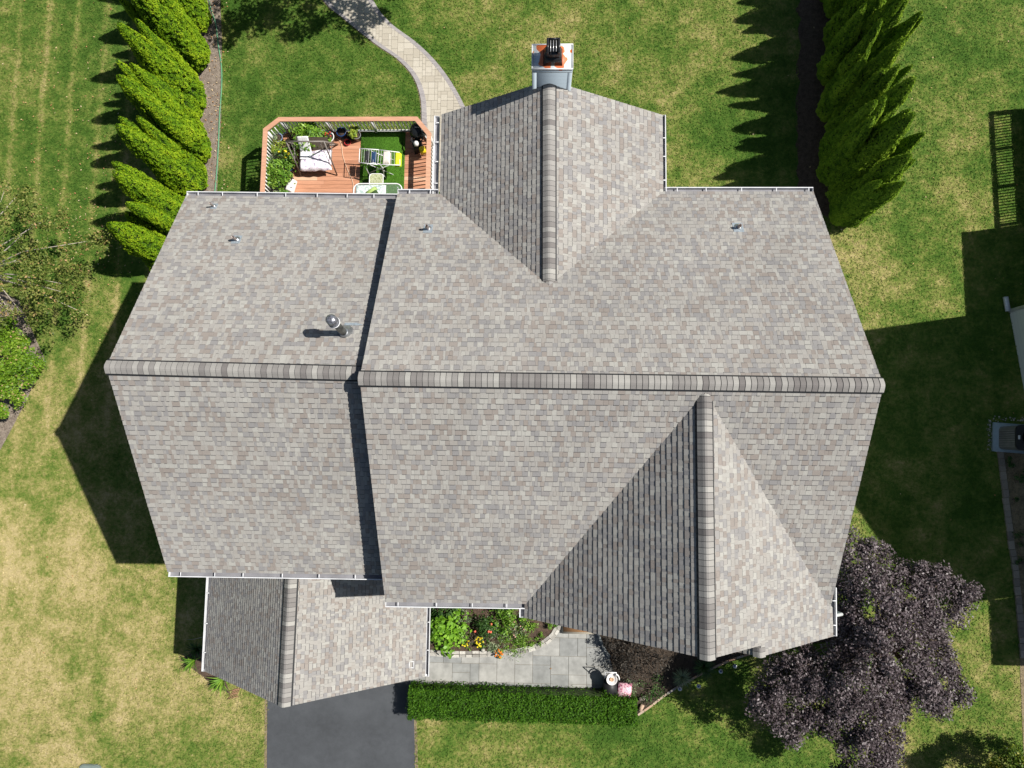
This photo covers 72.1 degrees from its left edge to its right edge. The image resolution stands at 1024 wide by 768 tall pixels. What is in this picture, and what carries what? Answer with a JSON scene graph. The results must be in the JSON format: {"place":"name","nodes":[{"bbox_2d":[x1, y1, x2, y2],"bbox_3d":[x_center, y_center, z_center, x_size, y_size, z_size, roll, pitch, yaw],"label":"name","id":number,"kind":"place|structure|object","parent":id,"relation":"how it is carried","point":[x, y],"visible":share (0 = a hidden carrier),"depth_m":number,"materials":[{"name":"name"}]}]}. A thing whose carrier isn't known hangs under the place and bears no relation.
{"place":"outdoors","nodes":[
{"label":"outdoors","id":0,"kind":"place"},
{"bbox_2d":[267,680,414,767],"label":"driveway","id":1,"kind":"structure","parent":0,"point":[371,728],"depth_m":23.18,"materials":[{"name":"asphalt"}]},
{"bbox_2d":[0,0,1023,767],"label":"lawn","id":2,"kind":"structure","parent":0,"point":[134,278],"depth_m":24.24,"materials":[{"name":"green plant"}]},
{"bbox_2d":[0,292,43,448],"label":"mulch bed","id":3,"kind":"object","parent":2,"relation":"on","point":[7,424],"visible":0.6,"depth_m":24.77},
{"bbox_2d":[0,313,45,419],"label":"garden shrub","id":4,"kind":"object","parent":3,"relation":"on","point":[11,374],"visible":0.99,"depth_m":23.67,"materials":[{"name":"green plant"}]},
{"bbox_2d":[0,175,114,336],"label":"sparse tree","id":5,"kind":"object","parent":2,"relation":"on","point":[39,257],"visible":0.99,"depth_m":22.23,"materials":[{"name":"green plant"}]},
{"bbox_2d":[79,763,101,767],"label":"utility cover","id":6,"kind":"object","parent":2,"relation":"on","point":[85,765],"visible":1,"depth_m":23.27,"materials":[{"name":"grey plastic"}]},
{"bbox_2d":[181,646,229,693],"bbox_3d":[-10.275,9.685,23.510,1.163,0.001,1.895,-22,84,0],"label":"mulch bed","id":7,"kind":"object","parent":2,"relation":"on","point":[198,666],"visible":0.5,"depth_m":23.53,"materials":[{"name":"soil"}]},
{"bbox_2d":[180,652,199,672],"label":"strap leaf plant","id":8,"kind":"object","parent":7,"relation":"on","point":[190,661],"visible":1,"depth_m":23.29,"materials":[{"name":"green plant"}]},
{"bbox_2d":[184,641,202,657],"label":"strap leaf plant","id":9,"kind":"object","parent":7,"relation":"on","point":[196,650],"visible":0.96,"depth_m":23.32,"materials":[{"name":"green plant"}]},
{"bbox_2d":[207,677,226,699],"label":"strap leaf plant","id":10,"kind":"object","parent":7,"relation":"on","point":[218,683],"visible":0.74,"depth_m":23.14,"materials":[{"name":"green plant"}]},
{"bbox_2d":[197,0,221,191],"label":"mulch bed","id":11,"kind":"object","parent":2,"relation":"on","point":[206,75],"visible":0.29,"depth_m":25.51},
{"bbox_2d":[106,210,166,270],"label":"hedge conifer","id":12,"kind":"object","parent":11,"relation":"on","point":[143,240],"visible":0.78,"depth_m":22.59,"materials":[{"name":"green plant"}]},
{"bbox_2d":[111,161,185,234],"bbox_3d":[-11.537,-5.908,22.775,1.603,4.677,1.787,1,84,2],"label":"hedge conifer","id":13,"kind":"object","parent":11,"relation":"on","point":[156,204],"visible":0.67,"depth_m":21.99,"materials":[{"name":"green plant"}]},
{"bbox_2d":[116,18,206,118],"bbox_3d":[-11.530,-10.330,23.074,1.630,4.934,1.810,-42,85,-2],"label":"hedge conifer","id":14,"kind":"object","parent":11,"relation":"on","point":[168,70],"visible":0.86,"depth_m":22.81,"materials":[{"name":"green plant"}]},
{"bbox_2d":[115,115,208,195],"bbox_3d":[-11.409,-7.359,22.830,1.551,4.840,1.799,1,84,2],"label":"hedge conifer","id":15,"kind":"object","parent":11,"relation":"on","point":[169,162],"visible":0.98,"depth_m":22.65,"materials":[{"name":"green plant"}]},
{"bbox_2d":[116,59,211,162],"bbox_3d":[-11.346,-8.674,22.882,1.479,4.986,1.888,-25,84,-1],"label":"hedge conifer","id":16,"kind":"object","parent":11,"relation":"on","point":[159,106],"visible":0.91,"depth_m":22.32,"materials":[{"name":"green plant"}]},
{"bbox_2d":[119,0,210,72],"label":"hedge conifer","id":17,"kind":"object","parent":11,"relation":"on","point":[171,23],"visible":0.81,"depth_m":23.13,"materials":[{"name":"green plant"}]},
{"bbox_2d":[177,0,211,33],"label":"hedge conifer","id":18,"kind":"object","parent":11,"relation":"on","point":[196,11],"visible":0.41,"depth_m":24.80,"materials":[{"name":"green plant"}]},
{"bbox_2d":[209,0,221,190],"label":"garden hose","id":19,"kind":"object","parent":11,"relation":"on","point":[220,97],"visible":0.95,"depth_m":25.42,"materials":[{"name":"green rubber"}]},
{"bbox_2d":[228,688,239,698],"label":"plant","id":20,"kind":"object","parent":2,"relation":"on","point":[234,693],"visible":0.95,"depth_m":23.39,"materials":[{"name":"brown plant"}]},
{"bbox_2d":[264,699,417,767],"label":"soil edge","id":21,"kind":"object","parent":2,"relation":"on","point":[415,736],"visible":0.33,"depth_m":23.18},
{"bbox_2d":[260,116,433,192],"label":"deck","id":22,"kind":"structure","parent":2,"relation":"on","point":[418,171],"depth_m":24.04,"materials":[{"name":"brown wood"}]},
{"bbox_2d":[266,149,284,169],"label":"potted plant","id":23,"kind":"object","parent":22,"relation":"on","point":[275,154],"visible":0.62,"depth_m":23.70,"materials":[{"name":"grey plant"}]},
{"bbox_2d":[271,182,280,191],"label":"potted plant","id":24,"kind":"object","parent":22,"relation":"on","point":[275,190],"visible":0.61,"depth_m":23.79,"materials":[{"name":"green plant"}]},
{"bbox_2d":[269,138,286,153],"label":"potted plant","id":25,"kind":"object","parent":22,"relation":"on","point":[280,146],"visible":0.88,"depth_m":23.80,"materials":[{"name":"green plant"}]},
{"bbox_2d":[260,155,295,191],"bbox_3d":[-7.934,-7.086,23.709,1.114,0.873,1.267,-22,84,0],"label":"potted plant","id":26,"kind":"object","parent":22,"relation":"on","point":[276,168],"visible":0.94,"depth_m":23.50,"materials":[{"name":"green plant"}]},
{"bbox_2d":[273,131,283,144],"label":"potted plant","id":27,"kind":"object","parent":22,"relation":"on","point":[277,135],"visible":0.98,"depth_m":23.98,"materials":[{"name":"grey plant"}]},
{"bbox_2d":[272,143,297,171],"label":"potted plant","id":28,"kind":"object","parent":22,"relation":"on","point":[286,157],"visible":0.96,"depth_m":23.65,"materials":[{"name":"green plant"}]},
{"bbox_2d":[286,179,296,191],"bbox_3d":[-7.523,-6.743,23.950,0.251,0.300,0.503,15,85,3],"label":"sack","id":29,"kind":"object","parent":22,"relation":"on","point":[291,186],"visible":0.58,"depth_m":23.82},
{"bbox_2d":[285,133,298,152],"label":"potted plant","id":30,"kind":"object","parent":22,"relation":"on","point":[290,144],"visible":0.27,"depth_m":23.83,"materials":[{"name":"green plant"}]},
{"bbox_2d":[288,122,324,157],"bbox_3d":[-6.856,-8.259,23.712,1.184,1.021,1.349,-15,84,0],"label":"potted plant","id":31,"kind":"object","parent":22,"relation":"on","point":[310,130],"visible":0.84,"depth_m":23.45,"materials":[{"name":"green plant"}]},
{"bbox_2d":[285,137,337,175],"bbox_3d":[-6.652,-7.765,23.410,1.351,1.491,1.138,1,84,2],"label":"garden swing","id":32,"kind":"object","parent":22,"relation":"on","point":[321,143],"visible":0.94,"depth_m":23.41,"materials":[{"name":"grey metal"}]},
{"bbox_2d":[297,136,311,158],"bbox_3d":[-6.931,-7.859,23.423,0.390,0.494,0.590,1,84,2],"label":"towel","id":33,"kind":"object","parent":32,"relation":"hanging from","point":[307,154],"visible":0.95,"depth_m":23.54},
{"bbox_2d":[300,149,331,171],"bbox_3d":[-6.619,-7.525,23.682,1.116,0.194,0.719,1,84,2],"label":"quilt","id":34,"kind":"object","parent":32,"relation":"on","point":[318,161],"visible":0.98,"depth_m":23.62,"materials":[{"name":"fabric"}]},
{"bbox_2d":[323,131,334,143],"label":"potted plant","id":35,"kind":"object","parent":22,"relation":"on","point":[329,135],"visible":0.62,"depth_m":23.91,"materials":[{"name":"white plant"}]},
{"bbox_2d":[336,127,346,138],"bbox_3d":[-5.804,-8.558,24.063,0.339,0.312,0.339,1,84,2],"label":"plant pot","id":36,"kind":"object","parent":22,"relation":"on","point":[341,133],"visible":1,"depth_m":23.95,"materials":[{"name":"ceramic"}]},
{"bbox_2d":[347,124,361,141],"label":"potted plant","id":37,"kind":"object","parent":22,"relation":"on","point":[354,133],"visible":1,"depth_m":23.77,"materials":[{"name":"green plant"}]},
{"bbox_2d":[353,183,401,193],"bbox_3d":[-4.423,-6.085,23.553,1.638,0.760,1.040,1,84,2],"label":"patio table","id":38,"kind":"object","parent":22,"relation":"on","point":[392,188],"visible":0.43,"depth_m":23.21,"materials":[{"name":"white glass"}]},
{"bbox_2d":[356,185,385,193],"bbox_3d":[-4.661,-6.118,23.185,1.000,0.038,0.890,1,84,2],"label":"table cloth","id":39,"kind":"object","parent":38,"relation":"on","point":[365,188],"visible":0.32,"depth_m":23.21,"materials":[{"name":"fabric"}]},
{"bbox_2d":[366,186,377,192],"bbox_3d":[-4.572,-6.269,23.126,0.420,0.155,0.316,-34,84,-2],"label":"bag","id":40,"kind":"object","parent":39,"relation":"on","point":[374,189],"visible":0.5,"depth_m":23.07,"materials":[{"name":"green fabric"}]},
{"bbox_2d":[360,132,405,188],"bbox_3d":[-4.430,-7.448,24.041,1.557,0.046,2.588,1,84,2],"label":"turf mat","id":41,"kind":"object","parent":22,"relation":"on","point":[391,141],"visible":0.49,"depth_m":24.09,"materials":[{"name":"plastic"}]},
{"bbox_2d":[365,163,385,182],"bbox_3d":[-4.558,-6.917,23.560,0.592,0.917,0.660,1,84,2],"label":"patio chair","id":42,"kind":"object","parent":41,"relation":"on","point":[376,177],"visible":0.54,"depth_m":23.57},
{"bbox_2d":[359,148,399,174],"bbox_3d":[-4.329,-7.456,23.570,1.384,0.982,0.673,1,84,2],"label":"laundry rack","id":43,"kind":"object","parent":41,"relation":"on","point":[378,155],"visible":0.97,"depth_m":23.11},
{"bbox_2d":[365,151,369,162],"bbox_3d":[-4.774,-7.475,23.155,0.158,0.120,0.370,1,84,2],"label":"shirt","id":44,"kind":"object","parent":43,"relation":"hanging from","point":[367,155],"visible":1,"depth_m":23.12,"materials":[{"name":"black fabric"}]},
{"bbox_2d":[371,152,376,163],"bbox_3d":[-4.551,-7.450,23.150,0.179,0.117,0.370,1,84,2],"label":"shirt","id":45,"kind":"object","parent":43,"relation":"hanging from","point":[373,156],"visible":1,"depth_m":23.11,"materials":[{"name":"blue fabric"}]},
{"bbox_2d":[383,151,390,163],"bbox_3d":[-4.127,-7.424,23.132,0.263,0.119,0.413,1,84,2],"label":"towel","id":46,"kind":"object","parent":43,"relation":"hanging from","point":[387,156],"visible":1,"depth_m":23.09,"materials":[{"name":"beige fabric"}]},
{"bbox_2d":[395,153,401,166],"bbox_3d":[-3.746,-7.366,23.114,0.220,0.118,0.435,1,84,2],"label":"vest","id":47,"kind":"object","parent":43,"relation":"hanging from","point":[398,159],"visible":1,"depth_m":23.08,"materials":[{"name":"yellow fabric"}]},
{"bbox_2d":[410,123,425,138],"bbox_3d":[-3.148,-8.459,23.714,0.570,0.825,0.597,1,84,2],"label":"barbecue","id":48,"kind":"object","parent":22,"relation":"on","point":[417,131],"visible":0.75,"depth_m":23.43,"materials":[{"name":"black metal"}]},
{"bbox_2d":[411,136,425,154],"bbox_3d":[-3.146,-8.068,23.795,0.440,0.559,0.730,-18,84,0],"label":"power washer","id":49,"kind":"object","parent":22,"relation":"on","point":[421,148],"visible":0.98,"depth_m":23.66,"materials":[{"name":"black plastic"}]},
{"bbox_2d":[322,0,421,120],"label":"soil edge","id":50,"kind":"object","parent":2,"relation":"on","point":[391,55],"visible":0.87,"depth_m":25.39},
{"bbox_2d":[329,0,459,159],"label":"walkway base","id":51,"kind":"object","parent":2,"relation":"on","point":[411,74],"visible":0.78,"depth_m":25.34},
{"bbox_2d":[324,0,464,126],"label":"walkway border","id":52,"kind":"object","parent":51,"relation":"on","point":[408,67],"visible":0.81,"depth_m":25.36,"materials":[{"name":"stone"}]},
{"bbox_2d":[329,0,460,191],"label":"walkway","id":53,"kind":"structure","parent":51,"relation":"on","point":[432,80],"depth_m":25.36,"materials":[{"name":"stone"}]},
{"bbox_2d":[430,608,555,653],"bbox_3d":[-1.347,7.967,23.352,5.911,0.090,1.958,1,84,2],"label":"garden bed","id":54,"kind":"object","parent":2,"relation":"on","point":[543,628],"visible":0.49,"depth_m":23.24,"materials":[{"name":"soil"}]},
{"bbox_2d":[430,608,457,623],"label":"garden plant","id":55,"kind":"object","parent":54,"relation":"on","point":[435,614],"visible":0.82,"depth_m":23.03,"materials":[{"name":"green plant"}]},
{"bbox_2d":[430,608,472,658],"bbox_3d":[-2.201,8.121,23.031,1.871,0.830,1.706,1,84,2],"label":"garden plant","id":56,"kind":"object","parent":54,"relation":"on","point":[439,628],"visible":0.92,"depth_m":22.90,"materials":[{"name":"green plant"}]},
{"bbox_2d":[457,608,471,624],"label":"garden plant","id":57,"kind":"object","parent":54,"relation":"on","point":[469,621],"visible":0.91,"depth_m":23.16,"materials":[{"name":"green plant"}]},
{"bbox_2d":[448,613,481,646],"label":"garden plant","id":58,"kind":"object","parent":54,"relation":"on","point":[471,634],"visible":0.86,"depth_m":23.05,"materials":[{"name":"green plant"}]},
{"bbox_2d":[473,637,486,648],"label":"garden plant","id":59,"kind":"object","parent":54,"relation":"on","point":[478,644],"visible":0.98,"depth_m":23.02,"materials":[{"name":"yellow plant"}]},
{"bbox_2d":[430,608,532,650],"bbox_3d":[-0.997,8.076,23.228,3.546,0.194,1.576,1,84,2],"label":"ground cover","id":60,"kind":"object","parent":54,"relation":"on","point":[438,649],"visible":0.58,"depth_m":23.18,"materials":[{"name":"brown plant"}]},
{"bbox_2d":[471,611,500,640],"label":"rose bush","id":61,"kind":"object","parent":54,"relation":"on","point":[481,625],"visible":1,"depth_m":22.94,"materials":[{"name":"green plant"}]},
{"bbox_2d":[484,622,509,655],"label":"garden plant","id":62,"kind":"object","parent":54,"relation":"on","point":[492,649],"visible":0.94,"depth_m":23.06,"materials":[{"name":"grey plant"}]},
{"bbox_2d":[494,647,503,658],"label":"garden plant","id":63,"kind":"object","parent":54,"relation":"on","point":[501,651],"visible":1,"depth_m":23.02,"materials":[{"name":"orange plant"}]},
{"bbox_2d":[487,609,520,638],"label":"garden plant","id":64,"kind":"object","parent":54,"relation":"on","point":[507,617],"visible":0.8,"depth_m":22.96,"materials":[{"name":"green plant"}]},
{"bbox_2d":[497,623,532,659],"bbox_3d":[0.087,8.466,23.090,1.180,0.414,1.283,1,84,2],"label":"garden plant","id":65,"kind":"object","parent":54,"relation":"on","point":[519,640],"visible":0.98,"depth_m":23.07,"materials":[{"name":"green plant"}]},
{"bbox_2d":[507,613,526,638],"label":"garden plant","id":66,"kind":"object","parent":54,"relation":"on","point":[523,629],"visible":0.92,"depth_m":23.04,"materials":[{"name":"green plant"}]},
{"bbox_2d":[517,617,538,631],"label":"garden plant","id":67,"kind":"object","parent":54,"relation":"on","point":[522,619],"visible":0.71,"depth_m":23.06,"materials":[{"name":"green plant"}]},
{"bbox_2d":[535,632,544,646],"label":"garden plant","id":68,"kind":"object","parent":54,"relation":"on","point":[542,637],"visible":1,"depth_m":23.09,"materials":[{"name":"green plant"}]},
{"bbox_2d":[545,623,558,629],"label":"garden plant","id":69,"kind":"object","parent":54,"relation":"on","point":[551,625],"visible":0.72,"depth_m":23.05,"materials":[{"name":"green plant"}]},
{"bbox_2d":[104,38,884,707],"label":"house","id":70,"kind":"structure","parent":2,"relation":"on","point":[554,348],"depth_m":15.38,"materials":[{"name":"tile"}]},
{"bbox_2d":[563,626,585,631],"bbox_3d":[2.265,7.753,23.168,1.154,0.020,0.800,1,84,2],"label":"door mat","id":71,"kind":"object","parent":70,"relation":"on","point":[566,629],"depth_m":23.14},
{"bbox_2d":[406,679,609,726],"bbox_3d":[-0.150,10.295,22.666,6.536,1.022,1.234,1,84,2],"label":"clipped hedge","id":72,"kind":"object","parent":2,"relation":"on","point":[565,705],"visible":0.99,"depth_m":22.36,"materials":[{"name":"green plant"}]},
{"bbox_2d":[1,0,1017,762],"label":"fallen leaves","id":73,"kind":"object","parent":2,"relation":"on","point":[209,160],"visible":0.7,"depth_m":25.23,"materials":[{"name":"plant"}]},
{"bbox_2d":[413,634,613,687],"bbox_3d":[0.241,8.901,23.249,7.319,0.010,3.062,1,84,2],"label":"front walk base","id":74,"kind":"object","parent":2,"relation":"on","point":[586,684],"depth_m":23.18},
{"bbox_2d":[410,626,614,687],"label":"front walk","id":75,"kind":"structure","parent":74,"relation":"on","point":[503,670],"depth_m":23.19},
{"bbox_2d":[430,626,560,657],"bbox_3d":[-0.428,8.628,23.237,4.585,0.131,0.942,-16,84,0],"label":"stone edging","id":76,"kind":"object","parent":75,"relation":"on","point":[471,654],"visible":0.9,"depth_m":23.17,"materials":[{"name":"stone"}]},
{"bbox_2d":[597,634,610,657],"bbox_3d":[2.956,8.455,23.128,0.150,0.160,1.122,-23,84,0],"label":"stone edging","id":77,"kind":"object","parent":75,"relation":"on","point":[604,648],"visible":0.62,"depth_m":23.06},
{"bbox_2d":[603,672,616,698],"bbox_3d":[3.166,9.634,22.655,0.434,0.861,0.967,1,84,2],"label":"garden cart","id":78,"kind":"object","parent":75,"relation":"on","point":[611,689],"visible":0.7,"depth_m":22.60,"materials":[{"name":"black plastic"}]},
{"bbox_2d":[606,673,619,684],"bbox_3d":[3.223,9.408,22.483,0.436,0.242,0.425,1,84,2],"label":"basin","id":79,"kind":"object","parent":78,"relation":"on","point":[611,679],"visible":1,"depth_m":22.50,"materials":[{"name":"beige ceramic"}]},
{"bbox_2d":[617,680,631,697],"bbox_3d":[3.624,9.886,22.813,0.475,0.471,0.500,7,85,3],"label":"padded stool","id":80,"kind":"object","parent":75,"relation":"on","point":[624,688],"visible":0.74,"depth_m":22.59,"materials":[{"name":"pink fabric"}]},
{"bbox_2d":[606,692,640,728],"bbox_3d":[3.510,10.394,22.563,1.215,0.959,1.146,1,84,2],"label":"clipped hedge","id":81,"kind":"object","parent":2,"relation":"on","point":[622,711],"visible":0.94,"depth_m":22.24,"materials":[{"name":"green plant"}]},
{"bbox_2d":[637,654,748,715],"bbox_3d":[5.935,9.685,22.949,4.265,0.086,0.257,-28,84,-1],"label":"brick edging","id":82,"kind":"object","parent":2,"relation":"on","point":[673,689],"visible":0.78,"depth_m":22.92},
{"bbox_2d":[600,635,825,712],"bbox_3d":[6.610,8.823,22.993,7.663,0.001,3.864,1,84,2],"label":"garden bed","id":83,"kind":"object","parent":2,"relation":"on","point":[681,661],"visible":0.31,"depth_m":23.00,"materials":[{"name":"soil"}]},
{"bbox_2d":[601,635,619,649],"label":"garden plant","id":84,"kind":"object","parent":83,"relation":"on","point":[614,645],"visible":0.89,"depth_m":22.66,"materials":[{"name":"green plant"}]},
{"bbox_2d":[625,676,639,694],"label":"garden plant","id":85,"kind":"object","parent":83,"relation":"on","point":[634,685],"visible":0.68,"depth_m":22.73,"materials":[{"name":"green plant"}]},
{"bbox_2d":[599,639,674,689],"bbox_3d":[4.079,8.684,22.504,2.535,1.205,2.526,1,84,2],"label":"garden plant","id":86,"kind":"object","parent":83,"relation":"on","point":[627,660],"visible":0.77,"depth_m":22.48,"materials":[{"name":"brown plant"}]},
{"bbox_2d":[637,672,666,705],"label":"garden plant","id":87,"kind":"object","parent":83,"relation":"on","point":[653,689],"visible":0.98,"depth_m":22.76,"materials":[{"name":"green plant"}]},
{"bbox_2d":[795,0,830,218],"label":"mulch bed","id":88,"kind":"object","parent":2,"relation":"on","point":[811,130],"visible":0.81,"depth_m":24.75,"materials":[{"name":"soil"}]},
{"bbox_2d":[819,0,845,18],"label":"hedge conifer","id":89,"kind":"object","parent":88,"relation":"on","point":[830,7],"visible":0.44,"depth_m":24.25,"materials":[{"name":"green plant"}]},
{"bbox_2d":[823,0,892,48],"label":"hedge conifer","id":90,"kind":"object","parent":88,"relation":"on","point":[841,17],"visible":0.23,"depth_m":23.57,"materials":[{"name":"green plant"}]},
{"bbox_2d":[815,17,912,122],"bbox_3d":[11.169,-9.639,22.420,1.481,4.626,1.992,-42,85,-2],"label":"hedge conifer","id":91,"kind":"object","parent":88,"relation":"on","point":[853,73],"visible":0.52,"depth_m":21.93,"materials":[{"name":"green plant"}]},
{"bbox_2d":[818,63,916,162],"bbox_3d":[11.152,-8.361,22.099,1.801,5.020,2.072,1,84,2],"label":"hedge conifer","id":92,"kind":"object","parent":88,"relation":"on","point":[857,109],"visible":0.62,"depth_m":21.35,"materials":[{"name":"green plant"}]},
{"bbox_2d":[825,151,912,227],"bbox_3d":[11.357,-6.434,22.197,1.709,4.440,2.112,1,84,2],"label":"hedge conifer","id":93,"kind":"object","parent":88,"relation":"on","point":[857,202],"visible":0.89,"depth_m":21.77,"materials":[{"name":"green plant"}]},
{"bbox_2d":[816,0,923,85],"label":"hedge conifer","id":94,"kind":"object","parent":88,"relation":"on","point":[850,35],"visible":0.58,"depth_m":21.70,"materials":[{"name":"green plant"}]},
{"bbox_2d":[815,94,925,194],"bbox_3d":[11.234,-7.215,21.982,2.248,5.025,1.709,34,86,5],"label":"hedge conifer","id":95,"kind":"object","parent":88,"relation":"on","point":[843,162],"visible":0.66,"depth_m":21.47,"materials":[{"name":"green plant"}]},
{"bbox_2d":[743,525,984,767],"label":"plum tree","id":96,"kind":"object","parent":2,"relation":"on","point":[925,686],"visible":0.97,"depth_m":19.98,"materials":[{"name":"purple plant"}]},
{"bbox_2d":[985,744,1023,767],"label":"evergreen shrub","id":97,"kind":"object","parent":2,"relation":"on","point":[1017,761],"visible":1,"depth_m":21.05,"materials":[{"name":"green plant"}]},
{"bbox_2d":[991,422,1023,453],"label":"air conditioner","id":98,"kind":"object","parent":2,"relation":"on","point":[1008,437],"visible":1,"depth_m":23.04,"materials":[{"name":"grey paint"}]},
{"bbox_2d":[997,452,1023,750],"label":"side bed","id":99,"kind":"object","parent":2,"relation":"on","point":[1017,508],"visible":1,"depth_m":23.17,"materials":[{"name":"soil"}]},
{"bbox_2d":[997,452,1023,657],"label":"paver edging","id":100,"kind":"object","parent":99,"relation":"on","point":[1013,557],"visible":1,"depth_m":23.00,"materials":[{"name":"concrete"}]},
{"bbox_2d":[1012,531,1023,546],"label":"garden plant","id":101,"kind":"object","parent":99,"relation":"on","point":[1018,535],"visible":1,"depth_m":22.93,"materials":[{"name":"green plant"}]},
{"bbox_2d":[1013,556,1023,566],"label":"garden plant","id":102,"kind":"object","parent":99,"relation":"on","point":[1017,561],"visible":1,"depth_m":22.89,"materials":[{"name":"green plant"}]},
{"bbox_2d":[1003,297,1023,386],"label":"neighbour house","id":103,"kind":"structure","parent":2,"relation":"on","point":[1017,316],"depth_m":23.51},
{"bbox_2d":[673,667,691,687],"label":"ornamental grass","id":104,"kind":"object","parent":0,"point":[681,678],"depth_m":22.72,"materials":[{"name":"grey plant"}]},
{"bbox_2d":[692,659,715,680],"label":"ornamental grass","id":105,"kind":"object","parent":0,"point":[703,667],"depth_m":22.72,"materials":[{"name":"green plant"}]},
{"bbox_2d":[986,416,1023,449],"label":"gravel","id":106,"kind":"structure","parent":0,"point":[998,421],"depth_m":23.44,"materials":[{"name":"gravel"}]},
{"bbox_2d":[1014,473,1023,483],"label":"garden plant","id":107,"kind":"object","parent":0,"point":[1019,479],"visible":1,"depth_m":23.12,"materials":[{"name":"green plant"}]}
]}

